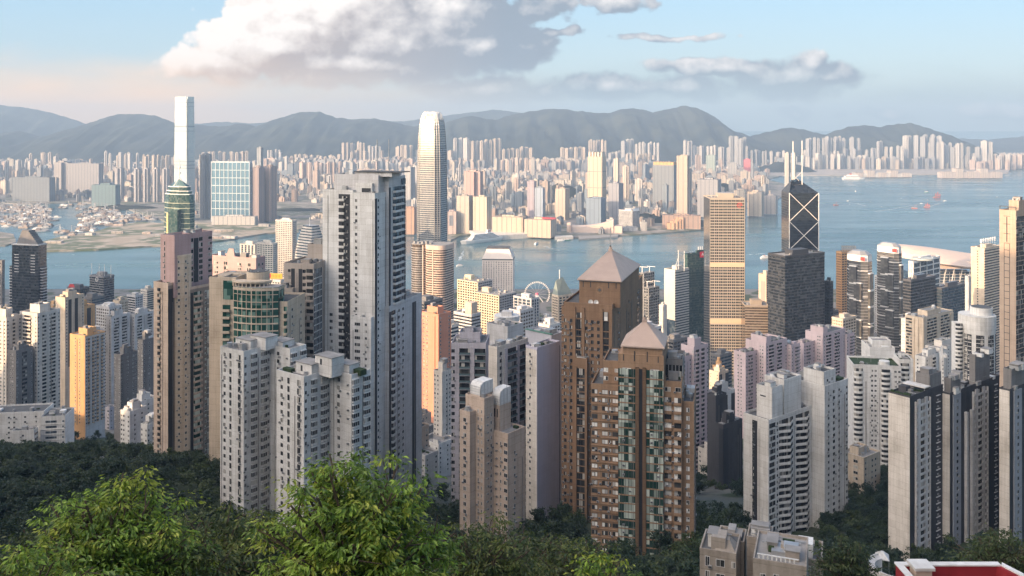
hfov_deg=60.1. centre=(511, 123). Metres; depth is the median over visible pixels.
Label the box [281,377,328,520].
window
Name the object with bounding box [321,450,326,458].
bay window
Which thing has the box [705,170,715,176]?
tower
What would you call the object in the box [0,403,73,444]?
school block
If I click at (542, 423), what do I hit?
apartment tower
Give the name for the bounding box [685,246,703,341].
office tower
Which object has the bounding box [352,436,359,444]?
bay window
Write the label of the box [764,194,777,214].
tower
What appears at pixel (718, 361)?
apartment tower
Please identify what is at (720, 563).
window
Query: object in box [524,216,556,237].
hotel
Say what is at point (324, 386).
bay window
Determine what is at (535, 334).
apartment tower
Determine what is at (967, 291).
office tower
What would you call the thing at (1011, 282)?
apartment tower
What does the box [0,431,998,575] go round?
forest tree
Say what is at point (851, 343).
bay window
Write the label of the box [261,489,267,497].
bay window
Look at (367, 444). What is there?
bay window
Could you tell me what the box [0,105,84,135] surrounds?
mountain
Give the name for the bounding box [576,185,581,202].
tower
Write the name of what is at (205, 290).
window
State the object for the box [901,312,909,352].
office block
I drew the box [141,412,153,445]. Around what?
apartment block
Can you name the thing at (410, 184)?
tower
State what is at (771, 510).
window
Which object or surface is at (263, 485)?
bay window
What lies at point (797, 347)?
bay window
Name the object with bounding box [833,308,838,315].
office block
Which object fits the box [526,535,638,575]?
leafy tree
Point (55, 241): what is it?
shed
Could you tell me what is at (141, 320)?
apartment tower
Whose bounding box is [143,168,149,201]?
tower
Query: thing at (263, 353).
bay window
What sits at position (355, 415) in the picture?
bay window
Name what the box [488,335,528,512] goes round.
apartment tower
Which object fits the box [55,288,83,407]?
apartment tower
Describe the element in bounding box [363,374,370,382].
bay window
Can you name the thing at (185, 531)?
leafy tree
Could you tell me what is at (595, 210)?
building
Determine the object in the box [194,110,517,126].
mountain
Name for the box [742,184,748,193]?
tower
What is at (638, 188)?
tower
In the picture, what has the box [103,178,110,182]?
tower
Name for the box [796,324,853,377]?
apartment tower
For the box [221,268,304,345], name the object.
apartment tower
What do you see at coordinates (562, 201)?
tower
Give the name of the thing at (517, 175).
tower
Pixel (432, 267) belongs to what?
office tower
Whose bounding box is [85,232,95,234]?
shed
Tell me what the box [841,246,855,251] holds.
rooftop aerials
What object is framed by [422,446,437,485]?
block
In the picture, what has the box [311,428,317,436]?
bay window
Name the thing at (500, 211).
tower
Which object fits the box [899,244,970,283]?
exhibition
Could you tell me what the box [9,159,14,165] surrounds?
tower
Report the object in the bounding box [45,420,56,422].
window
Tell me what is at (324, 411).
bay window
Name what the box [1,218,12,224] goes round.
moored lighter
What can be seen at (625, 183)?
tower
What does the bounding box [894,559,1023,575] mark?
roof terrace
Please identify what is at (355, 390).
bay window
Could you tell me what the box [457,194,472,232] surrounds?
tower
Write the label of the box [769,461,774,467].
window
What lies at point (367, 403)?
bay window
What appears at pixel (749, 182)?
tower
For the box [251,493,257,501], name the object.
bay window
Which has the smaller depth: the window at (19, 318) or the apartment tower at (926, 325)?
the window at (19, 318)
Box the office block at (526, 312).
[509,305,533,336]
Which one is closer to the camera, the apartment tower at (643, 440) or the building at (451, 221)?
the apartment tower at (643, 440)
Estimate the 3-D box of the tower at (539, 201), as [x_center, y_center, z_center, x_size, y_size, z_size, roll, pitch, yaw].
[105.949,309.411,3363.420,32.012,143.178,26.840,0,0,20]
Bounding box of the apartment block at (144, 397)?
[130,389,153,414]
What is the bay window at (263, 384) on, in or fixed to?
in the apartment tower at (250, 364)
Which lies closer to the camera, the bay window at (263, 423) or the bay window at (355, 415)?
the bay window at (355, 415)
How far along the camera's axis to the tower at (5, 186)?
4775.98 m
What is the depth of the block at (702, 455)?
599.77 m
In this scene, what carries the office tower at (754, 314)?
on the ground at (712, 493)
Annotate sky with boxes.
[0,0,1023,130]
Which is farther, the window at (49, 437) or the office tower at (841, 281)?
the office tower at (841, 281)
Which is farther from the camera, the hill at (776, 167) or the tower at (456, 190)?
the hill at (776, 167)
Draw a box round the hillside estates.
[0,134,1023,183]
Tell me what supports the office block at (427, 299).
on the ground at (712, 493)
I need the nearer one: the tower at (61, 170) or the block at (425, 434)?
the block at (425, 434)
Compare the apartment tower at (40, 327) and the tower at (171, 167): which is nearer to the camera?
the apartment tower at (40, 327)
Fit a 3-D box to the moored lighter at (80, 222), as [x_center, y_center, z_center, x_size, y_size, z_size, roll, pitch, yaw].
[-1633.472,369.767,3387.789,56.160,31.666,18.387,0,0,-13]
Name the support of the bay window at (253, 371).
in the apartment tower at (250, 364)
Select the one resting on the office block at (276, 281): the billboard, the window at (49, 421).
the billboard
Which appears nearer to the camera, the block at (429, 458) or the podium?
the block at (429, 458)
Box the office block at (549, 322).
[538,317,559,330]
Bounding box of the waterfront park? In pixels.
[44,222,298,251]
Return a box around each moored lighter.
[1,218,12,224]
[18,221,30,227]
[35,223,50,231]
[36,220,50,227]
[46,215,59,220]
[54,227,65,234]
[65,225,77,232]
[75,210,86,216]
[77,216,90,224]
[78,224,89,230]
[84,221,98,229]
[95,214,108,221]
[146,212,156,219]
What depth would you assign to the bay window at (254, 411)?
343.46 m
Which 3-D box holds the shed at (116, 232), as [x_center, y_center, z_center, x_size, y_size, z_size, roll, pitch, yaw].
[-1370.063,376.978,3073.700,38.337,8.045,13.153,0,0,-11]
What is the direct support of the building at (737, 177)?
on the city ground at (304, 201)
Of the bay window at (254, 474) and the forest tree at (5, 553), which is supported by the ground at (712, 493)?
the forest tree at (5, 553)
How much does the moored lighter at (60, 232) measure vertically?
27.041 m
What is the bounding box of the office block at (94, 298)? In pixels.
[84,292,104,324]
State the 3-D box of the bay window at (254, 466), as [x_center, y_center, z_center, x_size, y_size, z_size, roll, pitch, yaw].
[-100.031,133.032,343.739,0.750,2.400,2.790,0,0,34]
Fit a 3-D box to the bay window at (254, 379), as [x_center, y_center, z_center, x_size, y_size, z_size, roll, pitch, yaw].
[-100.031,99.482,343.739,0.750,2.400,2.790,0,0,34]
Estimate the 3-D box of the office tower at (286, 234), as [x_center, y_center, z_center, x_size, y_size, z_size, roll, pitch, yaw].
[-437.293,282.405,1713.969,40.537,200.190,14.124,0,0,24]
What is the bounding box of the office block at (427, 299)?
[422,294,442,309]
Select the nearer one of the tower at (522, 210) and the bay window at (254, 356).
the bay window at (254, 356)
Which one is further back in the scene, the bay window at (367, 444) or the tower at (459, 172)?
the tower at (459, 172)
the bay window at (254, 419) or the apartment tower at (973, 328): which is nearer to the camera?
the bay window at (254, 419)
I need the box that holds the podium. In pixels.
[212,214,257,224]
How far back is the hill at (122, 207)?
3967.86 m
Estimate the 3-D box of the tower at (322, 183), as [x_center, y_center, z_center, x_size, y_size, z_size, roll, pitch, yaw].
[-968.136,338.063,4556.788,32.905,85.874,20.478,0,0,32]
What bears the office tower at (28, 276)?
on the ground at (712, 493)
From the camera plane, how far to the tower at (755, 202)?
3644.34 m
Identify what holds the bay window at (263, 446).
in the apartment tower at (250, 364)
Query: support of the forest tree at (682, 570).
on the ground at (712, 493)
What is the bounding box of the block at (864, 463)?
[848,442,879,493]
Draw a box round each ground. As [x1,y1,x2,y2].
[0,152,1023,240]
[0,289,998,575]
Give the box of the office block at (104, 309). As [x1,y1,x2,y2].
[96,302,121,327]
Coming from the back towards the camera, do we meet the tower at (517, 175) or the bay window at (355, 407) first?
the tower at (517, 175)
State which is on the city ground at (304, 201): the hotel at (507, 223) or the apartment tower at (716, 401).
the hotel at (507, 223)
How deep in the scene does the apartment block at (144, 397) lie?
606.88 m
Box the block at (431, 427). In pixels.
[422,419,433,432]
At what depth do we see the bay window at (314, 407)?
321.00 m
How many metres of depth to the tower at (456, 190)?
4295.61 m
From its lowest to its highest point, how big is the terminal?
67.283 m
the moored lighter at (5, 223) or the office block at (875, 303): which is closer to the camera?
the office block at (875, 303)
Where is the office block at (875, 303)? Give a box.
[874,274,876,332]
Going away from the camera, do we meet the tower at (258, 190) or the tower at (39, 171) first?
the tower at (258, 190)
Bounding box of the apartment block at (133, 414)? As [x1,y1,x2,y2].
[120,399,146,458]
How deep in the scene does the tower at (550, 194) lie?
4154.85 m
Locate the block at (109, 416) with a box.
[105,404,113,429]
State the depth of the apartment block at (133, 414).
563.65 m
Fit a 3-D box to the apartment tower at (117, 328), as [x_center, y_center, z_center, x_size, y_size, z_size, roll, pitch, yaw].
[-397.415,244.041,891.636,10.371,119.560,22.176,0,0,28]
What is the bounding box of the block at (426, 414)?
[422,408,430,421]
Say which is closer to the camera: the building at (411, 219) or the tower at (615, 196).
the building at (411, 219)
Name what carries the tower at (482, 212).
on the city ground at (304, 201)
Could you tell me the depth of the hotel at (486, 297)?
1213.83 m
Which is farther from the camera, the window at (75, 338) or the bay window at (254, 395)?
the window at (75, 338)
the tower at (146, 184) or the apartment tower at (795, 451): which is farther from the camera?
the tower at (146, 184)
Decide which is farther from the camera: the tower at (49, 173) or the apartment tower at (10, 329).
the tower at (49, 173)
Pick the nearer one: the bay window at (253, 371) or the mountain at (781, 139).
the bay window at (253, 371)
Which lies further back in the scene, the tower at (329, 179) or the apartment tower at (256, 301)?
the tower at (329, 179)
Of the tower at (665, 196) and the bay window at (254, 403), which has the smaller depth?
the bay window at (254, 403)
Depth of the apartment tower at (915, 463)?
390.98 m
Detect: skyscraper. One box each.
[164,159,194,233]
[174,97,194,200]
[417,112,446,241]
[587,152,606,203]
[677,155,691,214]
[781,141,818,250]
[785,152,789,185]
[791,152,795,179]
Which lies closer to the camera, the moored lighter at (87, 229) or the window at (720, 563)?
the window at (720, 563)
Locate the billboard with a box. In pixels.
[270,273,282,278]
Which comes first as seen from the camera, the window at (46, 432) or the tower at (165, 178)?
the window at (46, 432)
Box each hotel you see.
[457,274,516,333]
[492,214,525,232]
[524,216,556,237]
[662,213,700,228]
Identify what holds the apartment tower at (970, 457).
on the ground at (712, 493)
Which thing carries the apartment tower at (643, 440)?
on the ground at (712, 493)
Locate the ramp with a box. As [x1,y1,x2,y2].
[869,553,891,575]
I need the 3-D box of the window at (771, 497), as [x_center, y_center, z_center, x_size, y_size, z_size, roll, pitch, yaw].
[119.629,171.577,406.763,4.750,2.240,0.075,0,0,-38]
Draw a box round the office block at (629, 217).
[619,208,639,226]
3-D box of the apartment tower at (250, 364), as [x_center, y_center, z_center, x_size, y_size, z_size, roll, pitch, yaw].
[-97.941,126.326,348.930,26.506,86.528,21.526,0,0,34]
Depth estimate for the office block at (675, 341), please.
956.78 m
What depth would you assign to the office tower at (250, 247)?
1696.03 m
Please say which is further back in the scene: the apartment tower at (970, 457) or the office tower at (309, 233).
the office tower at (309, 233)
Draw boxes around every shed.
[46,240,63,243]
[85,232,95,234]
[111,231,123,233]
[212,236,221,238]
[220,229,233,231]
[221,235,237,238]
[258,224,269,226]
[852,170,911,176]
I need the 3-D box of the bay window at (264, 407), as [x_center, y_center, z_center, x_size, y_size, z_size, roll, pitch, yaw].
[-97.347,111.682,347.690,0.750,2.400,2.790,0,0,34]
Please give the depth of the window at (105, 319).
883.50 m
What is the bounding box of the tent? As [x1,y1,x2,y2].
[875,551,888,569]
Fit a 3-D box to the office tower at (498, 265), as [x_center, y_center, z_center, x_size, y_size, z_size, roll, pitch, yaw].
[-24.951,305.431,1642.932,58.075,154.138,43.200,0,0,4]
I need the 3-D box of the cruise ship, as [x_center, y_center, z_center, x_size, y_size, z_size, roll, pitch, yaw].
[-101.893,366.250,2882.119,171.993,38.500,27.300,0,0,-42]
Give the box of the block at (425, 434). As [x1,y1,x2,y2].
[422,422,428,447]
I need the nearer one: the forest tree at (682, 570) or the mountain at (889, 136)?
the forest tree at (682, 570)
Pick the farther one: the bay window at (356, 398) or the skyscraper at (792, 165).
the skyscraper at (792, 165)
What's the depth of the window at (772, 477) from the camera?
406.58 m
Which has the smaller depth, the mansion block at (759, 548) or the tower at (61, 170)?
the mansion block at (759, 548)
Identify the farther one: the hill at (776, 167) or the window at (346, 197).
the hill at (776, 167)
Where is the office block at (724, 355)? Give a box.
[710,348,731,387]
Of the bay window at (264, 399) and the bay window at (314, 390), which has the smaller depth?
the bay window at (314, 390)
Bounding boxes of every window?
[0,263,3,305]
[0,318,20,404]
[10,350,32,404]
[35,317,59,405]
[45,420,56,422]
[45,431,56,433]
[45,436,56,438]
[66,297,82,365]
[75,338,104,422]
[92,334,102,422]
[105,319,109,403]
[107,410,111,428]
[115,354,136,427]
[121,412,142,443]
[138,342,149,390]
[141,428,148,441]
[185,290,206,455]
[223,350,268,508]
[251,352,257,359]
[251,360,257,367]
[251,368,257,375]
[251,376,257,383]
[251,384,257,391]
[251,392,257,399]
[251,399,257,407]
[251,407,257,414]
[251,415,257,422]
[251,423,257,430]
[251,431,257,438]
[251,438,257,446]
[251,446,257,454]
[251,454,257,462]
[251,462,257,470]
[251,470,257,478]
[251,478,257,485]
[251,485,257,493]
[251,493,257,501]
[251,501,257,509]
[261,350,267,357]
[261,358,267,364]
[261,365,267,372]
[261,373,267,380]
[261,381,267,388]
[261,389,267,396]
[261,396,267,403]
[261,404,267,411]
[261,412,267,419]
[261,419,267,427]
[261,427,267,435]
[261,435,267,442]
[261,443,267,450]
[261,450,267,458]
[261,458,267,466]
[261,466,267,474]
[261,474,267,481]
[261,481,267,489]
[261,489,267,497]
[261,497,267,505]
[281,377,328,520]
[291,352,297,358]
[300,349,306,356]
[311,378,317,385]
[311,386,317,394]
[311,395,317,402]
[311,403,317,411]
[311,411,317,419]
[311,420,317,428]
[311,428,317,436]
[311,436,317,444]
[311,445,317,453]
[311,453,317,461]
[321,376,326,382]
[321,383,326,391]
[321,392,326,399]
[321,400,326,408]
[321,408,326,416]
[321,417,326,424]
[321,425,326,433]
[321,433,326,441]
[321,441,326,449]
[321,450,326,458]
[346,197,403,493]
[352,377,359,385]
[352,386,359,394]
[352,394,359,402]
[352,403,359,411]
[352,411,359,419]
[352,419,359,428]
[352,428,359,436]
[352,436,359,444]
[352,444,359,453]
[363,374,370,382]
[363,382,370,390]
[363,391,370,398]
[363,399,370,407]
[363,407,370,415]
[363,415,370,423]
[363,424,370,432]
[363,432,370,440]
[363,440,370,448]
[363,448,370,456]
[363,457,370,465]
[422,455,436,478]
[423,315,449,407]
[429,443,450,472]
[434,374,449,434]
[483,262,511,290]
[564,288,639,502]
[592,368,694,550]
[689,347,707,391]
[705,556,709,565]
[716,559,724,567]
[737,341,799,415]
[769,455,774,461]
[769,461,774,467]
[769,474,774,480]
[769,481,774,487]
[769,494,774,500]
[769,500,774,506]
[769,507,774,513]
[769,513,774,520]
[795,346,798,372]
[804,336,853,376]
[828,385,847,513]
[850,335,852,355]
[853,457,875,487]
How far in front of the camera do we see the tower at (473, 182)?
3657.51 m
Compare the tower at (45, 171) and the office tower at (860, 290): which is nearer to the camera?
the office tower at (860, 290)
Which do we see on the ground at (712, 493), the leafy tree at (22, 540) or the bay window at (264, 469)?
the leafy tree at (22, 540)
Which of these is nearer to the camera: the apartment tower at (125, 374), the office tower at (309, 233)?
the apartment tower at (125, 374)
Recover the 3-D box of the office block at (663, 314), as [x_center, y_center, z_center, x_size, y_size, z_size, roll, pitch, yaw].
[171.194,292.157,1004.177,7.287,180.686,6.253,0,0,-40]
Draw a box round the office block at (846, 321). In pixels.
[832,312,855,355]
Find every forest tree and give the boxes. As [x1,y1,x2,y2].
[0,430,1023,575]
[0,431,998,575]
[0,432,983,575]
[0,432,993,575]
[0,547,18,560]
[4,540,20,552]
[22,525,47,559]
[631,560,656,575]
[673,560,699,575]
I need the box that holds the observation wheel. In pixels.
[525,281,549,301]
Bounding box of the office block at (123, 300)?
[113,296,127,311]
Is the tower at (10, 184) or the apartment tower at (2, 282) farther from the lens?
the tower at (10, 184)
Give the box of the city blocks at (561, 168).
[0,152,1022,233]
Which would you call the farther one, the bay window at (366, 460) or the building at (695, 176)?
the building at (695, 176)
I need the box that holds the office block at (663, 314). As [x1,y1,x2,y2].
[659,302,666,334]
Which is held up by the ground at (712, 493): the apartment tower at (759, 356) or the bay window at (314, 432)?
the apartment tower at (759, 356)
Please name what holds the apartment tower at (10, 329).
on the ground at (712, 493)
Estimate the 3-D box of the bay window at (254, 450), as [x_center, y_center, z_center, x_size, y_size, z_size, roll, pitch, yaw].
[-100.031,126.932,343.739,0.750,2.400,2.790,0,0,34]
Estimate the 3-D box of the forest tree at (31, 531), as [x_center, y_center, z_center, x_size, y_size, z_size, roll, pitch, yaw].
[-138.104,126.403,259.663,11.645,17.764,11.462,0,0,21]
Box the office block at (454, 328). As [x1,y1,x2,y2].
[451,319,458,341]
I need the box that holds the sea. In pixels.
[0,131,1023,288]
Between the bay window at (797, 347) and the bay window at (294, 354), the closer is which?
the bay window at (294, 354)
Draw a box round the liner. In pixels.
[842,173,864,178]
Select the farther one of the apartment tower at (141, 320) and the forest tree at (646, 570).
the apartment tower at (141, 320)
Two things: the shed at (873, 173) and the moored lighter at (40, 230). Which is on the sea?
the moored lighter at (40, 230)
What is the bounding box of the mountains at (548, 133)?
[0,106,796,165]
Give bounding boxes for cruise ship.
[460,229,502,243]
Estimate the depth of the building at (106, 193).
4051.51 m
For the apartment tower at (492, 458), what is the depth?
354.23 m
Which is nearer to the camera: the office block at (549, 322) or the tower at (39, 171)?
the office block at (549, 322)
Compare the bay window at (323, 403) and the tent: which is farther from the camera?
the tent
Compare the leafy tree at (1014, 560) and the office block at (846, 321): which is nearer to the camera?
the leafy tree at (1014, 560)
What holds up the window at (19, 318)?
in the apartment tower at (10, 329)
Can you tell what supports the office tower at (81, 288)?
on the ground at (712, 493)
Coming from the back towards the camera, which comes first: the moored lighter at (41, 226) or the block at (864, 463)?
the moored lighter at (41, 226)
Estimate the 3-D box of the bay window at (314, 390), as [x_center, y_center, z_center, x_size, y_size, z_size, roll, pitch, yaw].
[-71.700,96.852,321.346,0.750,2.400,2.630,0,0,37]
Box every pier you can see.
[469,230,532,239]
[555,235,572,239]
[579,234,618,239]
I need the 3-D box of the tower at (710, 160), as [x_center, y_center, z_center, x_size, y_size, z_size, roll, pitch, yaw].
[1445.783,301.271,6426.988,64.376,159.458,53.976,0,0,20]
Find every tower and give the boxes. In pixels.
[0,260,4,306]
[0,305,20,404]
[1,180,8,193]
[7,340,32,404]
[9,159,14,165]
[9,178,11,191]
[9,229,46,313]
[12,176,54,201]
[15,170,20,176]
[20,301,59,407]
[23,169,26,176]
[37,167,42,176]
[44,168,48,176]
[47,170,51,176]
[54,161,70,188]
[55,177,58,193]
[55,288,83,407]
[67,283,89,294]
[68,162,102,194]
[70,325,104,439]
[84,299,94,325]
[89,263,113,301]
[95,325,104,330]
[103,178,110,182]
[104,308,129,404]
[108,171,114,183]
[114,343,137,441]
[115,167,124,198]
[125,181,133,186]
[130,307,153,349]
[134,168,140,201]
[138,329,153,394]
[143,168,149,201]
[152,167,159,201]
[154,228,211,457]
[162,168,169,201]
[169,165,173,175]
[170,175,173,184]
[195,168,198,187]
[199,153,211,218]
[209,270,246,461]
[212,248,264,275]
[220,329,306,522]
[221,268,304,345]
[240,241,256,254]
[252,165,264,222]
[257,146,262,166]
[257,240,277,272]
[263,165,276,220]
[276,218,296,276]
[277,173,278,193]
[277,351,370,541]
[281,237,324,357]
[287,163,293,176]
[291,188,297,201]
[295,217,322,258]
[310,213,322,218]
[313,170,319,189]
[318,159,326,167]
[320,181,327,193]
[323,139,421,506]
[326,175,331,183]
[359,160,363,168]
[404,166,414,205]
[411,198,416,206]
[411,241,453,319]
[413,165,416,183]
[422,302,450,422]
[434,357,450,436]
[447,192,452,199]
[447,199,452,210]
[448,188,454,196]
[450,326,489,503]
[451,186,457,197]
[454,301,480,331]
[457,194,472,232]
[458,163,461,181]
[458,187,463,194]
[460,376,524,545]
[464,170,482,196]
[473,195,491,230]
[482,246,514,291]
[483,170,485,183]
[487,317,522,344]
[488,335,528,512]
[489,185,496,199]
[494,310,519,320]
[496,208,505,214]
[505,181,511,199]
[510,193,515,207]
[513,292,539,326]
[514,173,519,187]
[514,177,518,191]
[516,191,523,211]
[519,208,525,215]
[525,326,561,498]
[526,339,559,519]
[527,180,536,217]
[535,186,544,216]
[540,313,549,321]
[542,180,549,203]
[550,185,551,202]
[552,270,572,330]
[555,179,564,185]
[555,187,568,219]
[561,227,642,522]
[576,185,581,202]
[577,192,583,214]
[578,183,584,201]
[585,172,587,188]
[585,189,587,201]
[590,312,696,555]
[606,217,616,224]
[608,181,622,222]
[614,158,619,182]
[623,165,628,201]
[635,178,641,200]
[638,161,642,177]
[639,266,659,324]
[643,164,648,179]
[648,161,654,170]
[649,206,662,213]
[653,208,660,216]
[662,183,668,209]
[664,250,688,336]
[681,330,707,471]
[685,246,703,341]
[697,177,720,216]
[703,192,744,375]
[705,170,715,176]
[706,154,715,170]
[707,383,725,484]
[708,380,734,410]
[709,364,728,388]
[712,357,724,367]
[715,409,741,489]
[728,162,736,174]
[734,189,745,217]
[734,331,799,437]
[740,170,749,185]
[741,298,767,347]
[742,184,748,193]
[743,362,848,533]
[744,158,750,172]
[747,179,751,190]
[748,190,763,216]
[759,270,767,303]
[761,175,765,185]
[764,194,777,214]
[768,247,824,340]
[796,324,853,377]
[823,155,827,168]
[825,277,832,324]
[836,250,850,312]
[847,249,873,355]
[847,351,912,467]
[861,337,894,357]
[877,242,903,352]
[888,366,942,561]
[903,273,935,316]
[905,305,953,381]
[908,255,939,286]
[915,347,938,381]
[925,337,950,376]
[935,281,964,320]
[939,344,946,390]
[942,346,999,544]
[951,304,995,381]
[965,275,970,309]
[971,237,998,371]
[999,196,1023,386]
[999,356,1023,545]
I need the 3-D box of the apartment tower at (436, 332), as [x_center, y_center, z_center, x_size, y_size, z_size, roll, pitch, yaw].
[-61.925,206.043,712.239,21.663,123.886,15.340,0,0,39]
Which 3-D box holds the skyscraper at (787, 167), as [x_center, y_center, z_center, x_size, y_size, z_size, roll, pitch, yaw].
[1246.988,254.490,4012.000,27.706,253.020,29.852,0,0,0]
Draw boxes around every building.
[91,183,119,206]
[406,206,416,233]
[447,210,456,233]
[586,196,605,224]
[623,226,637,230]
[653,161,676,205]
[692,173,700,181]
[717,172,727,178]
[733,175,739,182]
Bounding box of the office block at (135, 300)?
[127,292,142,312]
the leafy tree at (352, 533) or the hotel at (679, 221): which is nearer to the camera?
the leafy tree at (352, 533)
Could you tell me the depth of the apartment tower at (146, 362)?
693.54 m
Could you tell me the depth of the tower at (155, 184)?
4303.31 m
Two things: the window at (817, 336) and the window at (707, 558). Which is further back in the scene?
the window at (817, 336)
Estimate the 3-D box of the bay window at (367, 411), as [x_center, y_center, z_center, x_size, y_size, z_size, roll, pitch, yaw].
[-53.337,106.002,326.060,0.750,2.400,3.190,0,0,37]
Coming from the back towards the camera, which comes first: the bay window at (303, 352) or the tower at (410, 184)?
the tower at (410, 184)
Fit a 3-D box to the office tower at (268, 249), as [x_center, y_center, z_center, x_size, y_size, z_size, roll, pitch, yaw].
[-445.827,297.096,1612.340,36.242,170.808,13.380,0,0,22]
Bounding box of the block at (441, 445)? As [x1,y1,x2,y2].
[429,432,450,475]
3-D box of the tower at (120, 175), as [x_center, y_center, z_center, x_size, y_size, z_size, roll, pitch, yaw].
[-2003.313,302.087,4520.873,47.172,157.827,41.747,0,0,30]
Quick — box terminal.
[937,168,1002,177]
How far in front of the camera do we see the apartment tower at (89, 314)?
864.80 m
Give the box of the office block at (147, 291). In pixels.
[141,285,153,309]
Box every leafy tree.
[0,509,61,574]
[0,535,143,575]
[2,464,225,575]
[149,504,228,549]
[151,495,296,575]
[153,538,244,575]
[215,510,313,569]
[241,446,471,575]
[427,509,552,575]
[448,525,585,575]
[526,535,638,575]
[563,549,643,575]
[804,533,886,575]
[940,523,1023,572]
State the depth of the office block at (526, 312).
939.03 m
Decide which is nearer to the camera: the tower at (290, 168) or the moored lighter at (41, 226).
the moored lighter at (41, 226)
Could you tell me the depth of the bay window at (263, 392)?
347.34 m
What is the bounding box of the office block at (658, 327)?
[647,320,661,331]
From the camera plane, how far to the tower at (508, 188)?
4223.17 m
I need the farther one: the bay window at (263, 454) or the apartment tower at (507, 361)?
the apartment tower at (507, 361)
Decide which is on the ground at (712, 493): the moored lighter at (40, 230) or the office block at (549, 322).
the office block at (549, 322)
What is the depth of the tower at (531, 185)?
3501.44 m
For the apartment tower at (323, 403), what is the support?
on the ground at (712, 493)
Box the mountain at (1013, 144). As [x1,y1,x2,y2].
[960,136,1023,151]
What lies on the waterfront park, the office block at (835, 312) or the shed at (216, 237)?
the shed at (216, 237)
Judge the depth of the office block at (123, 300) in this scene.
1156.28 m
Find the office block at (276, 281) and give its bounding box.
[270,277,283,283]
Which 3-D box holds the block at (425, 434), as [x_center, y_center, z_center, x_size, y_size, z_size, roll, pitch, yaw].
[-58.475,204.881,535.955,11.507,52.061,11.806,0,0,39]
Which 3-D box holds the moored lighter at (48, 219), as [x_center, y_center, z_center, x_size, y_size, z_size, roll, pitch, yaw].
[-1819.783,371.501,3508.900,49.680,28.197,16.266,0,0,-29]
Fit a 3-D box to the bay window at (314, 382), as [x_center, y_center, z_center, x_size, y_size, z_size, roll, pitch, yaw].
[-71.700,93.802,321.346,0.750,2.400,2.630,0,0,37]
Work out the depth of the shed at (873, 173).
6296.50 m
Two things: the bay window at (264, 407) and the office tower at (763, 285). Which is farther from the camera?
the office tower at (763, 285)
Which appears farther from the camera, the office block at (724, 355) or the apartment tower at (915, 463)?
the office block at (724, 355)
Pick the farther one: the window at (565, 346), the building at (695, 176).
the building at (695, 176)
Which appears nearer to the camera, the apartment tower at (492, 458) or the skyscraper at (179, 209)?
the apartment tower at (492, 458)
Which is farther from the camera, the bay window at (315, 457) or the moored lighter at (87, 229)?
the moored lighter at (87, 229)
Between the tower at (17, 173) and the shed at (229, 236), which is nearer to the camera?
the shed at (229, 236)
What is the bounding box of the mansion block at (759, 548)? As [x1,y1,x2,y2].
[700,520,822,575]
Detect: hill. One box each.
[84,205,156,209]
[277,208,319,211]
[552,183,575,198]
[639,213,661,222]
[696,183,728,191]
[760,162,815,171]
[790,148,821,161]
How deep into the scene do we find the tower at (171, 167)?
5262.36 m
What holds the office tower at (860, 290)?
on the ground at (712, 493)
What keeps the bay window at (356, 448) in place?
in the apartment tower at (323, 403)
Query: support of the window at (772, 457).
in the apartment tower at (795, 451)
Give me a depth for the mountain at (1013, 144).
12713.26 m
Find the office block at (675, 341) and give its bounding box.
[667,333,687,349]
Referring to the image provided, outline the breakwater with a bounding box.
[0,232,15,245]
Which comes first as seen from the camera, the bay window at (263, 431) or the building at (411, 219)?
the bay window at (263, 431)
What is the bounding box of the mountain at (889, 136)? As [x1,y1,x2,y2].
[820,123,998,158]
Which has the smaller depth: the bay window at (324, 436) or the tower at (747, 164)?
the bay window at (324, 436)
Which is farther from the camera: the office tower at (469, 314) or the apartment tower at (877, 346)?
the office tower at (469, 314)
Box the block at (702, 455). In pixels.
[698,441,706,474]
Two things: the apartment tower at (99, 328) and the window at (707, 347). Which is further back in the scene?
the apartment tower at (99, 328)
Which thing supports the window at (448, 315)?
in the apartment tower at (436, 332)
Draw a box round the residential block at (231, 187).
[211,161,251,221]
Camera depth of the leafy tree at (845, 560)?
149.11 m
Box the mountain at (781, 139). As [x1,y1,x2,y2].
[750,128,824,154]
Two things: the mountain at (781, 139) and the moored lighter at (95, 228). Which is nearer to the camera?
the moored lighter at (95, 228)
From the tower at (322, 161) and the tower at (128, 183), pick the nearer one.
the tower at (128, 183)
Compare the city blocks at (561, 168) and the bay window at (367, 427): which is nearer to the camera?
the bay window at (367, 427)
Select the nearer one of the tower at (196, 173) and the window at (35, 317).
the window at (35, 317)

